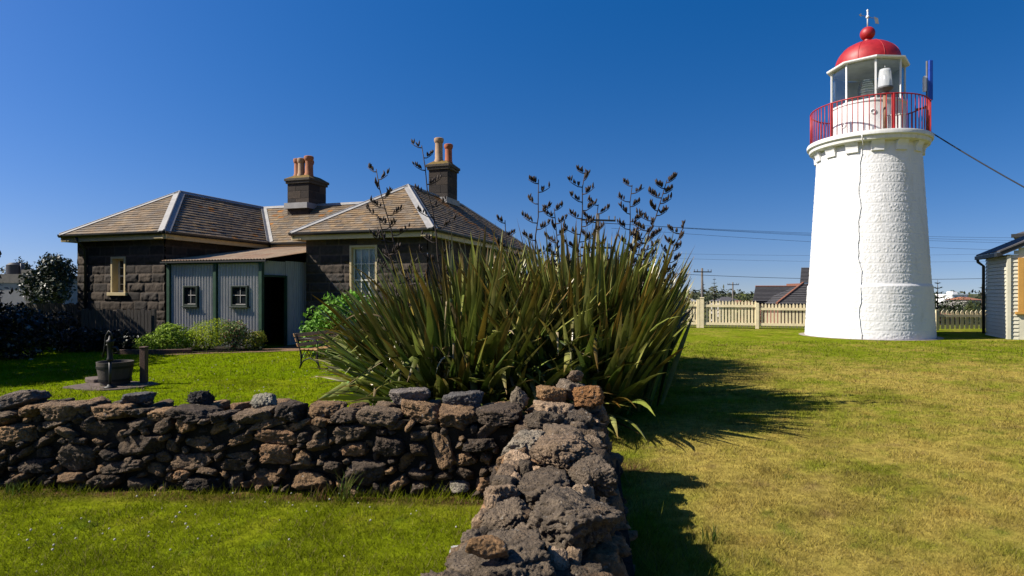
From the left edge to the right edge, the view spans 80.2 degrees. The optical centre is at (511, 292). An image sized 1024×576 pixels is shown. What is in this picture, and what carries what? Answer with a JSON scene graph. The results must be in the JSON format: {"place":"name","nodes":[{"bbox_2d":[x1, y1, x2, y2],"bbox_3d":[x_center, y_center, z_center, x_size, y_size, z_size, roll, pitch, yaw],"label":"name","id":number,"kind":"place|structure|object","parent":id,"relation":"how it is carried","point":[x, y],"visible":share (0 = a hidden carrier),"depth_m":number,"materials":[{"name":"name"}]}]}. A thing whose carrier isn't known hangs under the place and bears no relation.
{"place":"outdoors","nodes":[
{"label":"outdoors","id":0,"kind":"place"},
{"bbox_2d":[0,270,76,313],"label":"pale building","id":1,"kind":"structure","parent":0,"point":[9,281],"depth_m":38.00,"materials":[{"name":"concrete"}]},
{"bbox_2d":[6,262,24,273],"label":"water tank","id":2,"kind":"object","parent":1,"relation":"on","point":[14,268],"visible":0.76,"depth_m":40.62,"materials":[{"name":"grey metal"}]},
{"bbox_2d":[161,345,305,354],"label":"path","id":3,"kind":"structure","parent":0,"point":[289,348],"depth_m":16.68,"materials":[{"name":"grey concrete"}]},
{"bbox_2d":[0,294,1023,575],"bbox_3d":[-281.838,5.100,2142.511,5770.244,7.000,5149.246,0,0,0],"label":"ground","id":4,"kind":"structure","parent":0,"point":[750,334],"depth_m":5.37,"materials":[{"name":"green plant"}]},
{"bbox_2d":[0,251,13,301],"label":"tall shrub","id":5,"kind":"object","parent":4,"relation":"on","point":[10,293],"visible":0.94,"depth_m":15.69,"materials":[{"name":"green plant"}]},
{"bbox_2d":[0,256,33,273],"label":"tree","id":6,"kind":"object","parent":4,"relation":"on","point":[27,267],"visible":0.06,"depth_m":45.66,"materials":[{"name":"green plant"}]},
{"bbox_2d":[6,479,28,495],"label":"weed tuft","id":7,"kind":"object","parent":4,"relation":"on","point":[18,489],"visible":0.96,"depth_m":4.84,"materials":[{"name":"green plant"}]},
{"bbox_2d":[0,300,64,360],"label":"dark shrub","id":8,"kind":"object","parent":4,"relation":"on","point":[17,333],"visible":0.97,"depth_m":14.78,"materials":[{"name":"green plant"}]},
{"bbox_2d":[0,304,80,347],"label":"dark shrub","id":9,"kind":"object","parent":4,"relation":"on","point":[62,325],"visible":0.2,"depth_m":17.96,"materials":[{"name":"green plant"}]},
{"bbox_2d":[15,252,76,303],"bbox_3d":[-23.477,-0.139,30.627,2.630,3.887,3.316,0,0,-30],"label":"broad tree","id":10,"kind":"object","parent":4,"relation":"on","point":[55,281],"visible":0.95,"depth_m":30.44,"materials":[{"name":"green plant"}]},
{"bbox_2d":[19,302,76,340],"bbox_3d":[-15.231,0.964,20.063,2.916,1.273,0.149,0,0,17],"label":"paling fence","id":11,"kind":"object","parent":4,"relation":"on","point":[59,307],"visible":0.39,"depth_m":19.90,"materials":[{"name":"grey wood"}]},
{"bbox_2d":[51,325,141,352],"bbox_3d":[-11.381,1.293,16.585,2.311,0.833,1.223,0,0,-13],"label":"dark shrub","id":12,"kind":"object","parent":4,"relation":"on","point":[95,343],"visible":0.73,"depth_m":16.35,"materials":[{"name":"green plant"}]},
{"bbox_2d":[85,376,131,382],"bbox_3d":[-7.227,1.555,10.824,0.774,0.090,0.473,0,0,0],"label":"flagstone","id":13,"kind":"object","parent":4,"relation":"on","point":[93,379],"visible":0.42,"depth_m":10.66,"materials":[{"name":"grey stone"}]},
{"bbox_2d":[63,381,158,390],"bbox_3d":[-6.824,1.603,10.369,1.312,0.055,0.947,0,0,9],"label":"flagstone","id":14,"kind":"object","parent":4,"relation":"on","point":[88,387],"visible":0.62,"depth_m":10.19,"materials":[{"name":"grey stone"}]},
{"bbox_2d":[102,330,119,388],"bbox_3d":[-6.631,1.099,10.050,0.221,0.952,0.218,0,0,45],"label":"water pump","id":15,"kind":"object","parent":14,"relation":"on","point":[109,342],"visible":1,"depth_m":10.03,"materials":[{"name":"black metal"}]},
{"bbox_2d":[96,360,133,385],"bbox_3d":[-6.820,1.379,10.450,0.558,0.392,0.558,0,0,0],"label":"barrel tub","id":16,"kind":"object","parent":14,"relation":"on","point":[122,371],"visible":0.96,"depth_m":10.27,"materials":[{"name":"grey wood"}]},
{"bbox_2d":[81,309,156,347],"bbox_3d":[-11.295,1.030,17.440,2.205,1.139,0.149,0,0,4],"label":"paling fence","id":17,"kind":"object","parent":4,"relation":"on","point":[147,320],"visible":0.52,"depth_m":17.36,"materials":[{"name":"brown wood"}]},
{"bbox_2d":[118,346,148,382],"bbox_3d":[-6.610,1.286,10.600,0.503,0.688,0.115,0,0,0],"label":"timber post","id":18,"kind":"object","parent":4,"relation":"on","point":[143,364],"visible":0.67,"depth_m":10.55,"materials":[{"name":"red wood"}]},
{"bbox_2d":[114,333,158,350],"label":"dark shrub","id":19,"kind":"object","parent":4,"relation":"on","point":[130,342],"visible":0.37,"depth_m":16.44,"materials":[{"name":"green plant"}]},
{"bbox_2d":[117,349,191,354],"bbox_3d":[-9.292,1.550,15.780,1.823,0.140,0.236,0,0,-6],"label":"garden edging","id":20,"kind":"object","parent":4,"relation":"on","point":[157,352],"visible":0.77,"depth_m":15.72,"materials":[{"name":"red wood"}]},
{"bbox_2d":[113,345,261,353],"bbox_3d":[-8.650,1.581,17.025,3.500,0.030,2.450,0,0,0],"label":"garden bed","id":21,"kind":"object","parent":4,"relation":"on","point":[218,349],"visible":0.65,"depth_m":16.51,"materials":[{"name":"brown soil"}]},
{"bbox_2d":[132,322,194,349],"bbox_3d":[-9.375,1.223,16.396,1.576,0.907,1.011,0,0,0],"label":"shrub","id":22,"kind":"object","parent":21,"relation":"on","point":[163,339],"visible":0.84,"depth_m":16.20,"materials":[{"name":"green plant"}]},
{"bbox_2d":[179,318,231,350],"bbox_3d":[-8.345,1.164,16.587,1.493,1.013,0.976,0,0,0],"label":"shrub","id":23,"kind":"object","parent":21,"relation":"on","point":[198,339],"visible":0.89,"depth_m":16.48,"materials":[{"name":"green plant"}]},
{"bbox_2d":[216,319,249,349],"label":"rose shrub","id":24,"kind":"object","parent":21,"relation":"on","point":[236,331],"visible":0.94,"depth_m":16.61,"materials":[{"name":"green plant"}]},
{"bbox_2d":[241,329,267,349],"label":"shrub","id":25,"kind":"object","parent":21,"relation":"on","point":[256,342],"visible":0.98,"depth_m":16.72,"materials":[{"name":"green plant"}]},
{"bbox_2d":[160,246,306,348],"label":"corrugated shed","id":26,"kind":"structure","parent":4,"relation":"on","point":[224,286],"depth_m":18.00,"materials":[{"name":"grey paint"}]},
{"bbox_2d":[181,286,198,306],"bbox_3d":[-9.526,0.120,18.024,0.589,0.640,0.150,0,0,18],"label":"window","id":27,"kind":"structure","parent":26,"relation":"in","point":[190,293],"depth_m":18.03,"materials":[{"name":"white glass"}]},
{"bbox_2d":[229,285,249,307],"bbox_3d":[-7.834,0.120,17.489,0.630,0.640,0.150,0,0,18],"label":"window","id":28,"kind":"structure","parent":26,"relation":"in","point":[239,294],"depth_m":17.48,"materials":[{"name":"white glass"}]},
{"bbox_2d":[18,357,456,571],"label":"clover flowers","id":29,"kind":"object","parent":4,"relation":"on","point":[114,539],"visible":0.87,"depth_m":4.11,"materials":[{"name":"white plant"}]},
{"bbox_2d":[0,396,534,498],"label":"stone wall","id":30,"kind":"structure","parent":4,"relation":"on","point":[283,445],"depth_m":4.88,"materials":[{"name":"grey stone"}]},
{"bbox_2d":[0,389,51,410],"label":"loose stone","id":31,"kind":"object","parent":30,"relation":"on","point":[16,399],"visible":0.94,"depth_m":5.05,"materials":[{"name":"grey stone"}]},
{"bbox_2d":[119,391,156,403],"bbox_3d":[-3.204,0.901,5.199,0.280,0.097,0.249,0,0,0],"label":"loose stone","id":32,"kind":"object","parent":30,"relation":"on","point":[141,397],"visible":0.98,"depth_m":5.12,"materials":[{"name":"grey stone"}]},
{"bbox_2d":[186,390,215,404],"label":"loose stone","id":33,"kind":"object","parent":30,"relation":"on","point":[202,397],"visible":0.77,"depth_m":5.16,"materials":[{"name":"grey stone"}]},
{"bbox_2d":[250,392,277,408],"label":"loose stone","id":34,"kind":"object","parent":30,"relation":"on","point":[259,400],"visible":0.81,"depth_m":5.10,"materials":[{"name":"grey stone"}]},
{"bbox_2d":[389,387,430,404],"bbox_3d":[-0.861,0.879,5.148,0.357,0.144,0.298,0,0,0],"label":"loose stone","id":35,"kind":"object","parent":30,"relation":"on","point":[397,396],"visible":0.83,"depth_m":5.05,"materials":[{"name":"grey stone"}]},
{"bbox_2d":[442,390,483,407],"bbox_3d":[-0.407,0.901,5.100,0.346,0.155,0.248,0,0,0],"label":"loose stone","id":36,"kind":"object","parent":30,"relation":"on","point":[473,398],"visible":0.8,"depth_m":4.99,"materials":[{"name":"grey stone"}]},
{"bbox_2d":[510,386,529,409],"bbox_3d":[0.057,0.874,5.021,0.127,0.201,0.141,0,0,-34],"label":"loose stone","id":37,"kind":"object","parent":30,"relation":"on","point":[519,396],"visible":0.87,"depth_m":4.98,"materials":[{"name":"grey stone"}]},
{"bbox_2d":[57,137,536,341],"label":"stone cottage","id":38,"kind":"structure","parent":4,"relation":"on","point":[121,255],"depth_m":19.25,"materials":[{"name":"stone"}]},
{"bbox_2d":[107,256,127,295],"bbox_3d":[-12.286,-0.510,19.099,0.770,1.220,0.340,0,0,18],"label":"window","id":39,"kind":"structure","parent":38,"relation":"in","point":[118,264],"depth_m":19.15,"materials":[{"name":"beige paint"}]},
{"bbox_2d":[347,245,377,313],"bbox_3d":[-4.437,-0.360,18.303,1.100,2.120,0.306,0,0,18],"label":"window","id":40,"kind":"structure","parent":38,"relation":"in","point":[360,256],"depth_m":18.40,"materials":[{"name":"beige paint"}]},
{"bbox_2d":[293,330,339,369],"bbox_3d":[-4.048,1.230,13.333,0.645,0.751,1.450,0,0,20],"label":"garden bench","id":41,"kind":"object","parent":4,"relation":"on","point":[298,340],"visible":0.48,"depth_m":12.90,"materials":[{"name":"brown wood"}]},
{"bbox_2d":[310,487,327,502],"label":"weed tuft","id":42,"kind":"object","parent":4,"relation":"on","point":[320,496],"visible":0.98,"depth_m":4.66,"materials":[{"name":"green plant"}]},
{"bbox_2d":[297,289,373,359],"bbox_3d":[-4.187,0.809,14.778,2.076,1.790,1.651,0,0,0],"label":"leafy shrub","id":43,"kind":"object","parent":4,"relation":"on","point":[316,321],"visible":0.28,"depth_m":14.44,"materials":[{"name":"green plant"}]},
{"bbox_2d":[325,465,360,501],"bbox_3d":[-1.296,1.470,4.700,0.379,0.260,0.284,0,0,31],"label":"weed tuft","id":44,"kind":"object","parent":4,"relation":"on","point":[346,488],"visible":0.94,"depth_m":4.67,"materials":[{"name":"green plant"}]},
{"bbox_2d":[309,139,660,439],"bbox_3d":[-0.358,-0.270,8.409,4.660,3.781,5.234,0,0,-18],"label":"flax bush","id":45,"kind":"object","parent":4,"relation":"on","point":[404,361],"visible":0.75,"depth_m":7.13,"materials":[{"name":"green plant"}]},
{"bbox_2d":[420,400,637,575],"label":"stone wall","id":46,"kind":"structure","parent":4,"relation":"on","point":[554,501],"depth_m":2.87,"materials":[{"name":"grey stone"}]},
{"bbox_2d":[465,535,508,559],"bbox_3d":[-0.087,0.885,2.121,0.153,0.081,0.092,0,0,-9],"label":"loose stone","id":47,"kind":"object","parent":46,"relation":"on","point":[485,547],"visible":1,"depth_m":2.09,"materials":[{"name":"brown stone"}]},
{"bbox_2d":[536,384,566,402],"bbox_3d":[0.326,0.834,4.984,0.253,0.143,0.204,0,0,-22],"label":"loose stone","id":48,"kind":"object","parent":46,"relation":"on","point":[550,393],"visible":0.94,"depth_m":4.91,"materials":[{"name":"brown stone"}]},
{"bbox_2d":[556,378,584,400],"bbox_3d":[0.499,0.819,5.085,0.232,0.184,0.247,0,0,-25],"label":"loose stone","id":49,"kind":"object","parent":46,"relation":"on","point":[568,385],"visible":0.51,"depth_m":5.02,"materials":[{"name":"grey stone"}]},
{"bbox_2d":[567,370,583,381],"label":"loose stone","id":50,"kind":"object","parent":49,"relation":"on","point":[575,376],"visible":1,"depth_m":5.08,"materials":[{"name":"grey stone"}]},
{"bbox_2d":[572,385,604,406],"bbox_3d":[0.623,0.843,4.970,0.268,0.178,0.224,0,0,13],"label":"loose stone","id":51,"kind":"object","parent":46,"relation":"on","point":[588,395],"visible":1,"depth_m":4.89,"materials":[{"name":"brown stone"}]},
{"bbox_2d":[378,164,694,440],"bbox_3d":[0.342,-0.088,8.901,4.491,3.417,5.440,0,0,18],"label":"flax bush","id":52,"kind":"object","parent":4,"relation":"on","point":[650,324],"visible":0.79,"depth_m":7.44,"materials":[{"name":"green plant"}]},
{"bbox_2d":[580,214,615,248],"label":"utility pole","id":53,"kind":"object","parent":4,"relation":"on","point":[598,222],"visible":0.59,"depth_m":40.92,"materials":[{"name":"grey wood"}]},
{"bbox_2d":[609,223,970,239],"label":"overhead wire","id":54,"kind":"object","parent":53,"relation":"attached to","point":[787,233],"visible":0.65,"depth_m":44.73,"materials":[{"name":"black metal"}]},
{"bbox_2d":[605,223,995,237],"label":"overhead wire","id":55,"kind":"object","parent":53,"relation":"attached to","point":[796,232],"visible":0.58,"depth_m":44.94,"materials":[{"name":"black metal"}]},
{"bbox_2d":[558,249,694,342],"bbox_3d":[1.608,0.254,12.702,5.115,2.732,6.381,0,0,0],"label":"flax bush","id":56,"kind":"object","parent":4,"relation":"on","point":[687,306],"depth_m":11.35,"materials":[{"name":"green plant"}]},
{"bbox_2d":[693,268,711,296],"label":"utility pole","id":57,"kind":"object","parent":4,"relation":"on","point":[701,271],"visible":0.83,"depth_m":72.88,"materials":[{"name":"grey wood"}]},
{"bbox_2d":[695,284,714,321],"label":"norfolk pine","id":58,"kind":"object","parent":4,"relation":"on","point":[704,301],"visible":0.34,"depth_m":111.78,"materials":[{"name":"green plant"}]},
{"bbox_2d":[701,521,721,543],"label":"weed tuft","id":59,"kind":"object","parent":4,"relation":"on","point":[714,538],"visible":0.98,"depth_m":3.88,"materials":[{"name":"green plant"}]},
{"bbox_2d":[707,279,721,321],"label":"norfolk pine","id":60,"kind":"object","parent":4,"relation":"on","point":[714,295],"visible":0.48,"depth_m":119.85,"materials":[{"name":"green plant"}]},
{"bbox_2d":[717,300,737,322],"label":"bushy tree","id":61,"kind":"object","parent":4,"relation":"on","point":[727,314],"visible":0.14,"depth_m":49.73,"materials":[{"name":"green plant"}]},
{"bbox_2d":[700,297,755,327],"bbox_3d":[9.645,0.907,27.139,2.416,1.385,0.180,0,0,18],"label":"picket fence","id":62,"kind":"object","parent":4,"relation":"on","point":[703,323],"visible":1,"depth_m":27.19,"materials":[{"name":"beige paint"}]},
{"bbox_2d":[727,282,738,302],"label":"utility pole","id":63,"kind":"object","parent":4,"relation":"on","point":[732,284],"visible":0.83,"depth_m":111.92,"materials":[{"name":"wood"}]},
{"bbox_2d":[738,293,752,299],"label":"bushy tree","id":64,"kind":"object","parent":4,"relation":"on","point":[745,298],"visible":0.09,"depth_m":188.57,"materials":[{"name":"green plant"}]},
{"bbox_2d":[727,296,764,322],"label":"bushy tree","id":65,"kind":"object","parent":4,"relation":"on","point":[743,311],"visible":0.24,"depth_m":45.76,"materials":[{"name":"green plant"}]},
{"bbox_2d":[735,268,808,323],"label":"tiled house","id":66,"kind":"structure","parent":4,"relation":"on","point":[791,294],"depth_m":44.23,"materials":[{"name":"grey brick"}]},
{"bbox_2d":[755,303,805,328],"bbox_3d":[11.930,1.030,26.418,2.516,1.140,0.140,0,0,18],"label":"picket fence","id":67,"kind":"object","parent":4,"relation":"on","point":[779,324],"visible":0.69,"depth_m":26.52,"materials":[{"name":"beige paint"}]},
{"bbox_2d":[687,285,986,307],"bbox_3d":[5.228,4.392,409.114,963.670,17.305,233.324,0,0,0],"label":"distant woods","id":68,"kind":"object","parent":4,"relation":"on","point":[695,296],"visible":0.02,"depth_m":333.44,"materials":[{"name":"green plant"}]},
{"bbox_2d":[805,9,936,339],"bbox_3d":[13.099,-4.395,22.399,4.190,12.090,4.188,0,0,0],"label":"lighthouse","id":69,"kind":"object","parent":4,"relation":"on","point":[870,276],"visible":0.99,"depth_m":20.97,"materials":[{"name":"white paint"}]},
{"bbox_2d":[876,68,893,128],"bbox_3d":[12.768,-6.650,20.814,0.500,2.240,0.500,0,0,0],"label":"beacon lamp","id":70,"kind":"object","parent":69,"relation":"on","point":[885,85],"visible":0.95,"depth_m":20.70,"materials":[{"name":"grey metal"}]},
{"bbox_2d":[887,113,905,127],"bbox_3d":[13.172,-5.810,20.852,0.540,0.540,0.380,0,0,30],"label":"equipment box","id":71,"kind":"object","parent":69,"relation":"on","point":[899,120],"visible":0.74,"depth_m":20.67,"materials":[{"name":"white metal"}]},
{"bbox_2d":[916,60,932,129],"bbox_3d":[14.608,-6.880,21.581,0.552,2.660,0.162,0,0,31],"label":"antenna","id":72,"kind":"object","parent":69,"relation":"attached to","point":[927,83],"visible":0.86,"depth_m":21.50,"materials":[{"name":"grey metal"}]},
{"bbox_2d":[932,132,1023,187],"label":"overhead wire","id":73,"kind":"object","parent":69,"relation":"attached to","point":[978,161],"visible":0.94,"depth_m":20.34,"materials":[{"name":"black metal"}]},
{"bbox_2d":[935,310,938,329],"bbox_3d":[16.727,1.165,25.492,2.540,0.870,0.140,0,0,-9],"label":"picket fence","id":74,"kind":"object","parent":4,"relation":"on","point":[937,318],"visible":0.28,"depth_m":25.60,"materials":[{"name":"beige paint"}]},
{"bbox_2d":[934,280,950,324],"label":"norfolk pine","id":75,"kind":"object","parent":4,"relation":"on","point":[937,302],"visible":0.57,"depth_m":61.77,"materials":[{"name":"green plant"}]},
{"bbox_2d":[940,313,959,324],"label":"building","id":76,"kind":"structure","parent":4,"relation":"on","point":[950,321],"depth_m":75.00,"materials":[{"name":"grey brick"}]},
{"bbox_2d":[935,296,965,323],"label":"bushy tree","id":77,"kind":"object","parent":4,"relation":"on","point":[953,307],"visible":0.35,"depth_m":83.59,"materials":[{"name":"green plant"}]},
{"bbox_2d":[949,295,976,319],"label":"bushy tree","id":78,"kind":"object","parent":4,"relation":"on","point":[961,304],"visible":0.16,"depth_m":89.38,"materials":[{"name":"green plant"}]},
{"bbox_2d":[939,310,986,328],"bbox_3d":[19.556,1.165,25.772,3.296,0.870,0.140,0,0,-4],"label":"picket fence","id":79,"kind":"object","parent":4,"relation":"on","point":[961,315],"visible":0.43,"depth_m":25.76,"materials":[{"name":"beige paint"}]},
{"bbox_2d":[963,300,980,324],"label":"bushy tree","id":80,"kind":"object","parent":4,"relation":"on","point":[971,308],"visible":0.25,"depth_m":83.89,"materials":[{"name":"green plant"}]},
{"bbox_2d":[969,287,986,324],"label":"norfolk pine","id":81,"kind":"object","parent":4,"relation":"on","point":[978,306],"visible":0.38,"depth_m":77.99,"materials":[{"name":"green plant"}]},
{"bbox_2d":[975,236,1023,339],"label":"weatherboard cottage","id":82,"kind":"structure","parent":4,"relation":"on","point":[1004,292],"depth_m":21.17,"materials":[{"name":"paint"}]},
{"bbox_2d":[1015,258,1023,313],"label":"window","id":83,"kind":"structure","parent":82,"relation":"in","point":[1020,277],"depth_m":20.61,"materials":[{"name":"paint"}]},
{"bbox_2d":[1011,231,1023,238],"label":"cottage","id":84,"kind":"structure","parent":4,"relation":"on","point":[1017,235],"depth_m":24.91,"materials":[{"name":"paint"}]},
{"bbox_2d":[0,0,1023,293],"label":"sky","id":85,"kind":"structure","parent":0,"point":[108,107],"materials":[{"name":"blue"}]},
{"bbox_2d":[710,297,736,321],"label":"building","id":86,"kind":"structure","parent":0,"point":[724,299],"depth_m":151.55,"materials":[{"name":"grey tile"}]},
{"bbox_2d":[614,228,989,249],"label":"overhead wire","id":87,"kind":"object","parent":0,"point":[789,240],"visible":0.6,"depth_m":44.74,"materials":[{"name":"black metal"}]},
{"bbox_2d":[595,251,1009,255],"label":"overhead wire","id":88,"kind":"object","parent":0,"point":[809,255],"visible":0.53,"depth_m":64.04,"materials":[{"name":"black metal"}]},
{"bbox_2d":[612,223,999,242],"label":"overhead wire","id":89,"kind":"object","parent":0,"point":[787,234],"visible":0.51,"depth_m":44.60,"materials":[{"name":"black metal"}]},
{"bbox_2d":[666,273,981,279],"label":"overhead wire","id":90,"kind":"object","parent":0,"point":[793,278],"visible":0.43,"depth_m":60.47,"materials":[{"name":"black metal"}]},
{"bbox_2d":[799,332,943,340],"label":"pavement","id":91,"kind":"structure","parent":0,"point":[938,338],"depth_m":20.57,"materials":[{"name":"concrete"}]},
{"bbox_2d":[935,292,968,310],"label":"building","id":92,"kind":"structure","parent":0,"point":[952,294],"depth_m":212.00,"materials":[{"name":"white metal"}]},
{"bbox_2d":[943,297,980,313],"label":"building","id":93,"kind":"structure","parent":0,"point":[969,298],"depth_m":151.66,"materials":[{"name":"orange tile"}]},
{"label":"picket fence","id":94,"kind":"object","parent":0,"visible":0},
{"bbox_2d":[687,300,699,327],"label":"picket gate","id":95,"kind":"structure","parent":94,"relation":"attached to","point":[696,322],"depth_m":27.55,"materials":[{"name":"beige paint"}]}
]}

